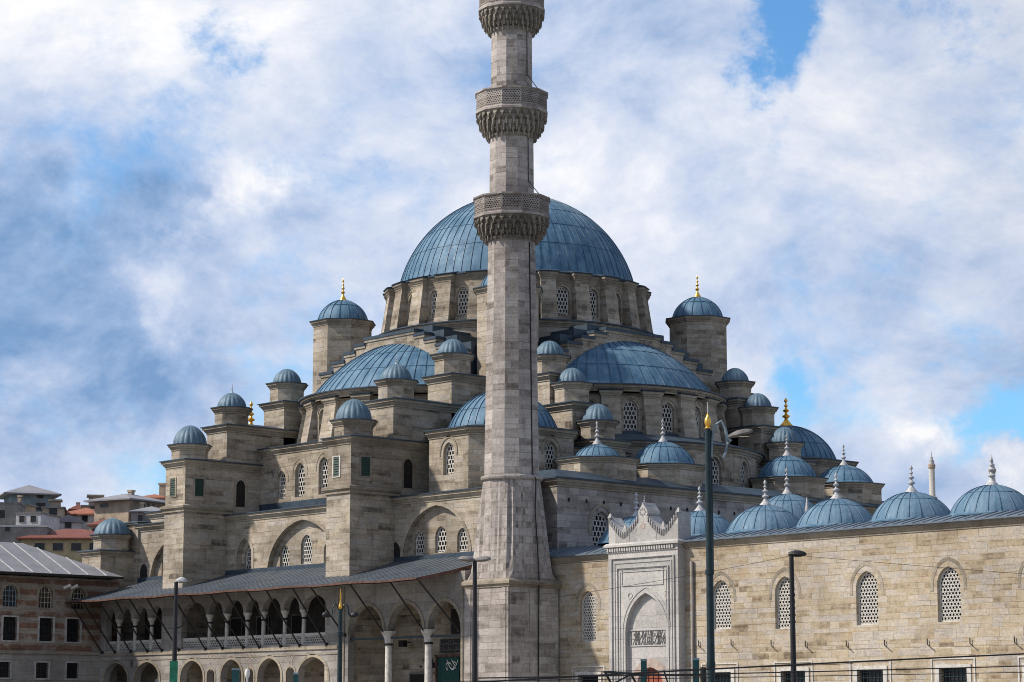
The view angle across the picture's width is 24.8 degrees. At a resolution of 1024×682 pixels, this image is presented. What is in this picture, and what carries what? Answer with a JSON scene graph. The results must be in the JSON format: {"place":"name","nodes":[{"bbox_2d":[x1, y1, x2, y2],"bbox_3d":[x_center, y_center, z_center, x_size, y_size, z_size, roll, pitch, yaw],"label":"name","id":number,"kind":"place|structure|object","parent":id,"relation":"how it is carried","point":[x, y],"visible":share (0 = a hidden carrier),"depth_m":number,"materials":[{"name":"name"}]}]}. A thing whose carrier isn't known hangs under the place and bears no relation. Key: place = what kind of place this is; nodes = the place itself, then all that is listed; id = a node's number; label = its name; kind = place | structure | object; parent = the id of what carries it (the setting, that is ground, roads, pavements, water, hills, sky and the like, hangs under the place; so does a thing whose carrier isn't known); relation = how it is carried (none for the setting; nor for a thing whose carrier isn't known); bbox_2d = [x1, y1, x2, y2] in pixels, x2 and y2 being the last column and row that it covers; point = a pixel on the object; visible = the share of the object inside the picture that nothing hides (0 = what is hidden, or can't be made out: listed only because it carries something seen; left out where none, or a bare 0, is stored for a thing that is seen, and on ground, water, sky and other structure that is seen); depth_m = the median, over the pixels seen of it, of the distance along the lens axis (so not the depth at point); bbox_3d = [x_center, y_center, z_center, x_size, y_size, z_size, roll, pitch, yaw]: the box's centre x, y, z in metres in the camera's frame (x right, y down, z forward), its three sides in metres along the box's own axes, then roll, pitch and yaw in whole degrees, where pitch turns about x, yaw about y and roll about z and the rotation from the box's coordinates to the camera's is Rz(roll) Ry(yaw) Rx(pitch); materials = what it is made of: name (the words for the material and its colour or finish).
{"place":"outdoors","nodes":[
{"label":"outdoors","id":0,"kind":"place"},
{"bbox_2d":[0,542,123,681],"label":"pavilion","id":1,"kind":"structure","parent":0,"point":[45,636],"depth_m":182.54,"materials":[{"name":"stone"}]},
{"bbox_2d":[0,662,8,677],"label":"barred window","id":2,"kind":"structure","parent":1,"relation":"in","point":[3,665],"depth_m":179.32,"materials":[{"name":"black glass"}]},
{"bbox_2d":[3,585,15,606],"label":"arched window","id":3,"kind":"structure","parent":1,"relation":"in","point":[9,596],"depth_m":180.42,"materials":[{"name":"grey glass"}]},
{"bbox_2d":[3,617,15,639],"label":"barred window","id":4,"kind":"structure","parent":1,"relation":"in","point":[9,626],"depth_m":180.07,"materials":[{"name":"black glass"}]},
{"bbox_2d":[36,663,46,677],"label":"barred window","id":5,"kind":"structure","parent":1,"relation":"in","point":[41,668],"depth_m":181.48,"materials":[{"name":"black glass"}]},
{"bbox_2d":[39,586,51,607],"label":"arched window","id":6,"kind":"structure","parent":1,"relation":"in","point":[45,594],"depth_m":182.50,"materials":[{"name":"black glass"}]},
{"bbox_2d":[39,618,51,640],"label":"barred window","id":7,"kind":"structure","parent":1,"relation":"in","point":[45,623],"depth_m":182.14,"materials":[{"name":"black glass"}]},
{"bbox_2d":[67,663,76,677],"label":"barred window","id":8,"kind":"structure","parent":1,"relation":"in","point":[71,667],"depth_m":183.30,"materials":[{"name":"black glass"}]},
{"bbox_2d":[67,619,78,641],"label":"barred window","id":9,"kind":"structure","parent":1,"relation":"in","point":[72,624],"depth_m":183.75,"materials":[{"name":"black glass"}]},
{"bbox_2d":[71,588,83,608],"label":"arched window","id":10,"kind":"structure","parent":1,"relation":"in","point":[77,593],"depth_m":184.47,"materials":[{"name":"black glass"}]},
{"bbox_2d":[245,669,249,681],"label":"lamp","id":11,"kind":"object","parent":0,"point":[247,673],"visible":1,"depth_m":64.88,"materials":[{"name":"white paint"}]},
{"bbox_2d":[435,654,459,681],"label":"banner","id":12,"kind":"object","parent":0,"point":[447,669],"visible":0.97,"depth_m":159.70,"materials":[{"name":"green fabric"}]},
{"bbox_2d":[0,0,1023,510],"label":"sky","id":13,"kind":"structure","parent":0,"point":[187,186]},
{"bbox_2d":[444,672,1023,681],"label":"overhead wire","id":14,"kind":"object","parent":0,"point":[730,677],"visible":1,"depth_m":51.38,"materials":[{"name":"black metal"}]},
{"bbox_2d":[478,653,1023,681],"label":"overhead wire","id":15,"kind":"object","parent":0,"point":[768,666],"visible":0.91,"depth_m":55.16,"materials":[{"name":"black metal"}]},
{"bbox_2d":[478,665,1023,678],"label":"overhead wire","id":16,"kind":"object","parent":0,"point":[745,673],"visible":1,"depth_m":52.55,"materials":[{"name":"black metal"}]},
{"bbox_2d":[549,458,1023,681],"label":"courtyard","id":17,"kind":"structure","parent":0,"point":[850,609],"depth_m":137.60,"materials":[{"name":"stone"}]},
{"bbox_2d":[582,592,595,640],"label":"lattice window","id":18,"kind":"structure","parent":17,"relation":"in","point":[589,603],"depth_m":151.06,"materials":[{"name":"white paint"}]},
{"bbox_2d":[580,677,597,681],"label":"barred window","id":19,"kind":"structure","parent":17,"relation":"in","point":[580,677],"depth_m":150.45,"materials":[{"name":"green paint"}]},
{"bbox_2d":[714,581,730,629],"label":"lattice window","id":20,"kind":"structure","parent":17,"relation":"in","point":[722,596],"depth_m":142.51,"materials":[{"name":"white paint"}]},
{"bbox_2d":[715,672,730,681],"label":"barred window","id":21,"kind":"structure","parent":17,"relation":"in","point":[716,675],"depth_m":141.94,"materials":[{"name":"green paint"}]},
{"bbox_2d":[777,577,795,628],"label":"lattice window","id":22,"kind":"structure","parent":17,"relation":"in","point":[783,592],"depth_m":138.84,"materials":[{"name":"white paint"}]},
{"bbox_2d":[783,671,804,681],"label":"barred window","id":23,"kind":"structure","parent":17,"relation":"in","point":[788,679],"depth_m":137.54,"materials":[{"name":"green paint"}]},
{"bbox_2d":[858,572,878,624],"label":"lattice window","id":24,"kind":"structure","parent":17,"relation":"in","point":[867,588],"depth_m":134.17,"materials":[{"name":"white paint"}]},
{"bbox_2d":[859,669,882,681],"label":"barred window","id":25,"kind":"structure","parent":17,"relation":"in","point":[873,676],"depth_m":133.39,"materials":[{"name":"green paint"}]},
{"bbox_2d":[939,567,960,621],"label":"lattice window","id":26,"kind":"structure","parent":17,"relation":"in","point":[950,594],"depth_m":129.89,"materials":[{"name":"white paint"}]},
{"bbox_2d":[942,668,966,681],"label":"barred window","id":27,"kind":"structure","parent":17,"relation":"in","point":[947,677],"depth_m":129.10,"materials":[{"name":"green paint"}]},
{"label":"ground","id":28,"kind":"structure","parent":0,"visible":0},
{"bbox_2d":[167,577,186,681],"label":"street lamp","id":29,"kind":"object","parent":28,"relation":"on","point":[173,676],"visible":1,"depth_m":70.70,"materials":[{"name":"black metal"}]},
{"bbox_2d":[232,668,239,681],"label":"bollard post","id":30,"kind":"object","parent":28,"relation":"on","point":[235,674],"visible":1,"depth_m":64.89,"materials":[{"name":"teal metal"}]},
{"bbox_2d":[293,673,298,681],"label":"bollard post","id":31,"kind":"object","parent":28,"relation":"on","point":[295,677],"visible":1,"depth_m":65.06,"materials":[{"name":"metal"}]},
{"bbox_2d":[322,588,358,681],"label":"street lamp","id":32,"kind":"object","parent":28,"relation":"on","point":[340,607],"visible":1,"depth_m":71.26,"materials":[{"name":"metal"}]},
{"bbox_2d":[459,556,490,681],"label":"street lamp","id":33,"kind":"object","parent":28,"relation":"on","point":[474,613],"visible":1,"depth_m":71.54,"materials":[{"name":"black metal"}]},
{"bbox_2d":[65,198,884,681],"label":"mosque","id":34,"kind":"structure","parent":28,"relation":"on","point":[353,482],"depth_m":175.87,"materials":[{"name":"stone"}]},
{"bbox_2d":[246,547,250,568],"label":"lattice window","id":35,"kind":"structure","parent":34,"relation":"in","point":[248,559],"depth_m":179.71,"materials":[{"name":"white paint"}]},
{"bbox_2d":[140,542,399,577],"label":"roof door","id":36,"kind":"structure","parent":34,"relation":"in","point":[143,571],"depth_m":177.19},
{"bbox_2d":[279,472,285,498],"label":"lattice window","id":37,"kind":"structure","parent":34,"relation":"in","point":[282,478],"depth_m":182.10,"materials":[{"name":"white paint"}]},
{"bbox_2d":[282,546,288,565],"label":"lattice window","id":38,"kind":"structure","parent":34,"relation":"in","point":[285,553],"depth_m":176.19,"materials":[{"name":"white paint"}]},
{"bbox_2d":[298,464,304,496],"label":"lattice window","id":39,"kind":"structure","parent":34,"relation":"in","point":[301,471],"depth_m":180.37,"materials":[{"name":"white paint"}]},
{"bbox_2d":[303,535,311,563],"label":"lattice window","id":40,"kind":"structure","parent":34,"relation":"in","point":[307,544],"depth_m":174.27,"materials":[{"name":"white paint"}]},
{"bbox_2d":[321,458,327,493],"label":"lattice window","id":41,"kind":"structure","parent":34,"relation":"in","point":[324,472],"depth_m":178.27,"materials":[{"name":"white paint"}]},
{"bbox_2d":[398,640,410,646],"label":"floodlight","id":42,"kind":"object","parent":34,"relation":"attached to","point":[402,643],"visible":1,"depth_m":162.47,"materials":[{"name":"black metal"}]},
{"bbox_2d":[416,532,423,554],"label":"lattice window","id":43,"kind":"structure","parent":34,"relation":"in","point":[420,538],"depth_m":164.63,"materials":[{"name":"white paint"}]},
{"bbox_2d":[431,291,436,317],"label":"lattice window","id":44,"kind":"structure","parent":34,"relation":"in","point":[434,296],"depth_m":184.29,"materials":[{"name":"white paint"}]},
{"bbox_2d":[437,527,445,552],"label":"lattice window","id":45,"kind":"structure","parent":34,"relation":"in","point":[441,536],"depth_m":162.95,"materials":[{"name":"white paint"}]},
{"bbox_2d":[446,443,453,474],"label":"lattice window","id":46,"kind":"structure","parent":34,"relation":"in","point":[450,450],"depth_m":164.77,"materials":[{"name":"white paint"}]},
{"bbox_2d":[440,639,460,652],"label":"inscription panel","id":47,"kind":"object","parent":34,"relation":"attached to","point":[450,645],"visible":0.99,"depth_m":159.83,"materials":[{"name":"black metal"}]},
{"bbox_2d":[459,528,467,551],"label":"lattice window","id":48,"kind":"structure","parent":34,"relation":"in","point":[463,541],"depth_m":161.21,"materials":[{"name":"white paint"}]},
{"bbox_2d":[458,287,468,314],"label":"lattice window","id":49,"kind":"structure","parent":34,"relation":"in","point":[463,294],"depth_m":182.77,"materials":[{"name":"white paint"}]},
{"bbox_2d":[546,442,554,469],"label":"lattice window","id":50,"kind":"structure","parent":34,"relation":"in","point":[550,452],"depth_m":164.43,"materials":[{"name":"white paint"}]},
{"bbox_2d":[557,287,567,314],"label":"lattice window","id":51,"kind":"structure","parent":34,"relation":"in","point":[562,294],"depth_m":182.50,"materials":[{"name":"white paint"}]},
{"bbox_2d":[589,290,595,316],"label":"lattice window","id":52,"kind":"structure","parent":34,"relation":"in","point":[592,294],"depth_m":183.84,"materials":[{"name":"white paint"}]},
{"bbox_2d":[593,512,606,544],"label":"lattice window","id":53,"kind":"structure","parent":34,"relation":"in","point":[599,522],"depth_m":159.41,"materials":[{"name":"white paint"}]},
{"bbox_2d":[624,401,636,429],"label":"lattice window","id":54,"kind":"structure","parent":34,"relation":"in","point":[630,409],"depth_m":174.44,"materials":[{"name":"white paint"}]},
{"bbox_2d":[662,403,671,431],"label":"lattice window","id":55,"kind":"structure","parent":34,"relation":"in","point":[666,410],"depth_m":175.77,"materials":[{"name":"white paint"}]},
{"bbox_2d":[694,407,698,433],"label":"lattice window","id":56,"kind":"structure","parent":34,"relation":"in","point":[696,412],"depth_m":178.05,"materials":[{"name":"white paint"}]},
{"bbox_2d":[712,458,718,484],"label":"lattice window","id":57,"kind":"structure","parent":34,"relation":"in","point":[715,465],"depth_m":173.97,"materials":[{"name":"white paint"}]},
{"bbox_2d":[740,463,744,487],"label":"lattice window","id":58,"kind":"structure","parent":34,"relation":"in","point":[742,472],"depth_m":177.01,"materials":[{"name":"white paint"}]},
{"bbox_2d":[460,0,562,681],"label":"minaret","id":59,"kind":"object","parent":28,"relation":"on","point":[518,583],"visible":1,"depth_m":153.79,"materials":[{"name":"grey stone"}]},
{"bbox_2d":[640,659,646,681],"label":"bollard post","id":60,"kind":"object","parent":28,"relation":"on","point":[643,664],"visible":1,"depth_m":59.34,"materials":[{"name":"teal metal"}]},
{"bbox_2d":[603,667,706,681],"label":"tram wire bracket","id":61,"kind":"object","parent":28,"relation":"on","point":[634,680],"visible":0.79,"depth_m":55.60,"materials":[{"name":"black metal"}]},
{"bbox_2d":[589,663,852,671],"bbox_3d":[5.238,8.083,57.641,7.183,0.253,0.058,3,-10,-19],"label":"overhead wire","id":62,"kind":"object","parent":61,"relation":"attached to","point":[687,669],"visible":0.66,"depth_m":57.27,"materials":[{"name":"black metal"}]},
{"bbox_2d":[692,658,699,681],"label":"bollard post","id":63,"kind":"object","parent":28,"relation":"on","point":[695,664],"visible":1,"depth_m":59.25,"materials":[{"name":"teal metal"}]},
{"bbox_2d":[704,402,752,681],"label":"street lamp","id":64,"kind":"object","parent":28,"relation":"on","point":[709,570],"visible":0.98,"depth_m":59.72,"materials":[{"name":"grey metal"}]},
{"bbox_2d":[788,550,806,681],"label":"street lamp","id":65,"kind":"object","parent":28,"relation":"on","point":[795,553],"visible":1,"depth_m":61.16,"materials":[{"name":"black metal"}]},
{"bbox_2d":[546,556,787,598],"bbox_3d":[4.365,6.557,63.574,6.666,1.154,4.096,-1,-9,4],"label":"overhead wire","id":66,"kind":"object","parent":65,"relation":"attached to","point":[666,579],"visible":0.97,"depth_m":64.41,"materials":[{"name":"black metal"}]},
{"bbox_2d":[807,556,1020,573],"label":"overhead wire","id":67,"kind":"object","parent":65,"relation":"attached to","point":[914,565],"visible":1,"depth_m":65.16,"materials":[{"name":"black metal"}]},
{"bbox_2d":[928,452,936,497],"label":"distant minaret","id":68,"kind":"object","parent":28,"relation":"on","point":[931,466],"visible":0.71,"depth_m":414.27,"materials":[{"name":"stone"}]},
{"bbox_2d":[988,455,995,480],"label":"distant minaret","id":69,"kind":"object","parent":28,"relation":"on","point":[993,467],"visible":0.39,"depth_m":412.28,"materials":[{"name":"stone"}]},
{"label":"hill","id":70,"kind":"structure","parent":0,"visible":0},
{"bbox_2d":[0,502,25,524],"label":"house","id":71,"kind":"structure","parent":70,"relation":"on","point":[8,510],"depth_m":290.58,"materials":[{"name":"grey paint"}]},
{"bbox_2d":[0,510,5,517],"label":"window","id":72,"kind":"structure","parent":71,"relation":"in","point":[2,512],"depth_m":290.43,"materials":[{"name":"black glass"}]},
{"bbox_2d":[0,525,53,542],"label":"house","id":73,"kind":"structure","parent":70,"relation":"on","point":[10,533],"depth_m":281.23,"materials":[{"name":"white paint"}]},
{"bbox_2d":[4,527,10,531],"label":"window","id":74,"kind":"structure","parent":73,"relation":"in","point":[6,529],"depth_m":281.15,"materials":[{"name":"black glass"}]},
{"bbox_2d":[17,495,38,511],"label":"house","id":75,"kind":"structure","parent":70,"relation":"on","point":[30,508],"depth_m":311.41,"materials":[{"name":"beige paint"}]},
{"bbox_2d":[0,485,61,511],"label":"house","id":76,"kind":"structure","parent":70,"relation":"on","point":[36,496],"depth_m":320.51,"materials":[{"name":"blue paint"}]},
{"bbox_2d":[36,502,45,510],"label":"window","id":77,"kind":"structure","parent":76,"relation":"in","point":[39,504],"depth_m":320.61,"materials":[{"name":"black glass"}]},
{"bbox_2d":[15,512,60,530],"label":"house","id":78,"kind":"structure","parent":70,"relation":"on","point":[37,518],"depth_m":287.45,"materials":[{"name":"white paint"}]},
{"bbox_2d":[19,515,24,522],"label":"window","id":79,"kind":"structure","parent":78,"relation":"in","point":[21,517],"depth_m":287.39,"materials":[{"name":"black glass"}]},
{"bbox_2d":[30,515,36,522],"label":"window","id":80,"kind":"structure","parent":78,"relation":"in","point":[32,517],"depth_m":287.11,"materials":[{"name":"black glass"}]},
{"bbox_2d":[41,499,66,516],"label":"house","id":81,"kind":"structure","parent":70,"relation":"on","point":[54,507],"depth_m":299.68,"materials":[{"name":"beige paint"}]},
{"bbox_2d":[49,508,57,514],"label":"window","id":82,"kind":"structure","parent":81,"relation":"in","point":[53,511],"depth_m":299.57,"materials":[{"name":"black glass"}]},
{"bbox_2d":[16,529,93,562],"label":"house","id":83,"kind":"structure","parent":70,"relation":"on","point":[69,543],"depth_m":280.17,"materials":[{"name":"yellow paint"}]},
{"bbox_2d":[34,543,44,549],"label":"window","id":84,"kind":"structure","parent":83,"relation":"in","point":[40,545],"depth_m":280.12,"materials":[{"name":"black glass"}]},
{"bbox_2d":[52,543,62,550],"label":"window","id":85,"kind":"structure","parent":83,"relation":"in","point":[56,546],"depth_m":280.12,"materials":[{"name":"black glass"}]},
{"bbox_2d":[71,543,81,550],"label":"window","id":86,"kind":"structure","parent":83,"relation":"in","point":[74,546],"depth_m":280.12,"materials":[{"name":"black glass"}]},
{"bbox_2d":[59,515,83,529],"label":"house","id":87,"kind":"structure","parent":70,"relation":"on","point":[69,522],"depth_m":294.73,"materials":[{"name":"white paint"}]},
{"bbox_2d":[65,522,71,527],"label":"window","id":88,"kind":"structure","parent":87,"relation":"in","point":[67,524],"depth_m":294.75,"materials":[{"name":"black glass"}]},
{"bbox_2d":[67,502,80,511],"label":"house","id":89,"kind":"structure","parent":70,"relation":"on","point":[77,506],"depth_m":318.53,"materials":[{"name":"orange tile"}]},
{"bbox_2d":[65,508,93,529],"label":"house","id":90,"kind":"structure","parent":70,"relation":"on","point":[86,515],"depth_m":303.54,"materials":[{"name":"white paint"}]},
{"bbox_2d":[82,515,87,521],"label":"window","id":91,"kind":"structure","parent":90,"relation":"in","point":[84,517],"depth_m":303.47,"materials":[{"name":"black glass"}]},
{"bbox_2d":[80,494,103,508],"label":"house","id":92,"kind":"structure","parent":70,"relation":"on","point":[90,505],"depth_m":316.49,"materials":[{"name":"beige paint"}]},
{"bbox_2d":[87,517,105,531],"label":"house","id":93,"kind":"structure","parent":70,"relation":"on","point":[93,526],"depth_m":291.38,"materials":[{"name":"beige paint"}]},
{"bbox_2d":[83,490,164,521],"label":"house","id":94,"kind":"structure","parent":70,"relation":"on","point":[120,506],"depth_m":298.30,"materials":[{"name":"beige paint"}]},
{"bbox_2d":[100,503,108,507],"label":"window","id":95,"kind":"structure","parent":94,"relation":"in","point":[102,505],"depth_m":298.84,"materials":[{"name":"black glass"}]},
{"bbox_2d":[129,502,158,521],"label":"house","id":96,"kind":"structure","parent":70,"relation":"on","point":[138,514],"depth_m":294.13,"materials":[{"name":"white paint"}]},
{"bbox_2d":[137,514,142,520],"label":"window","id":97,"kind":"structure","parent":96,"relation":"in","point":[140,516],"depth_m":294.06,"materials":[{"name":"black glass"}]},
{"bbox_2d":[144,483,165,500],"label":"house","id":98,"kind":"structure","parent":70,"relation":"on","point":[162,491],"depth_m":314.49,"materials":[{"name":"white paint"}]}
]}

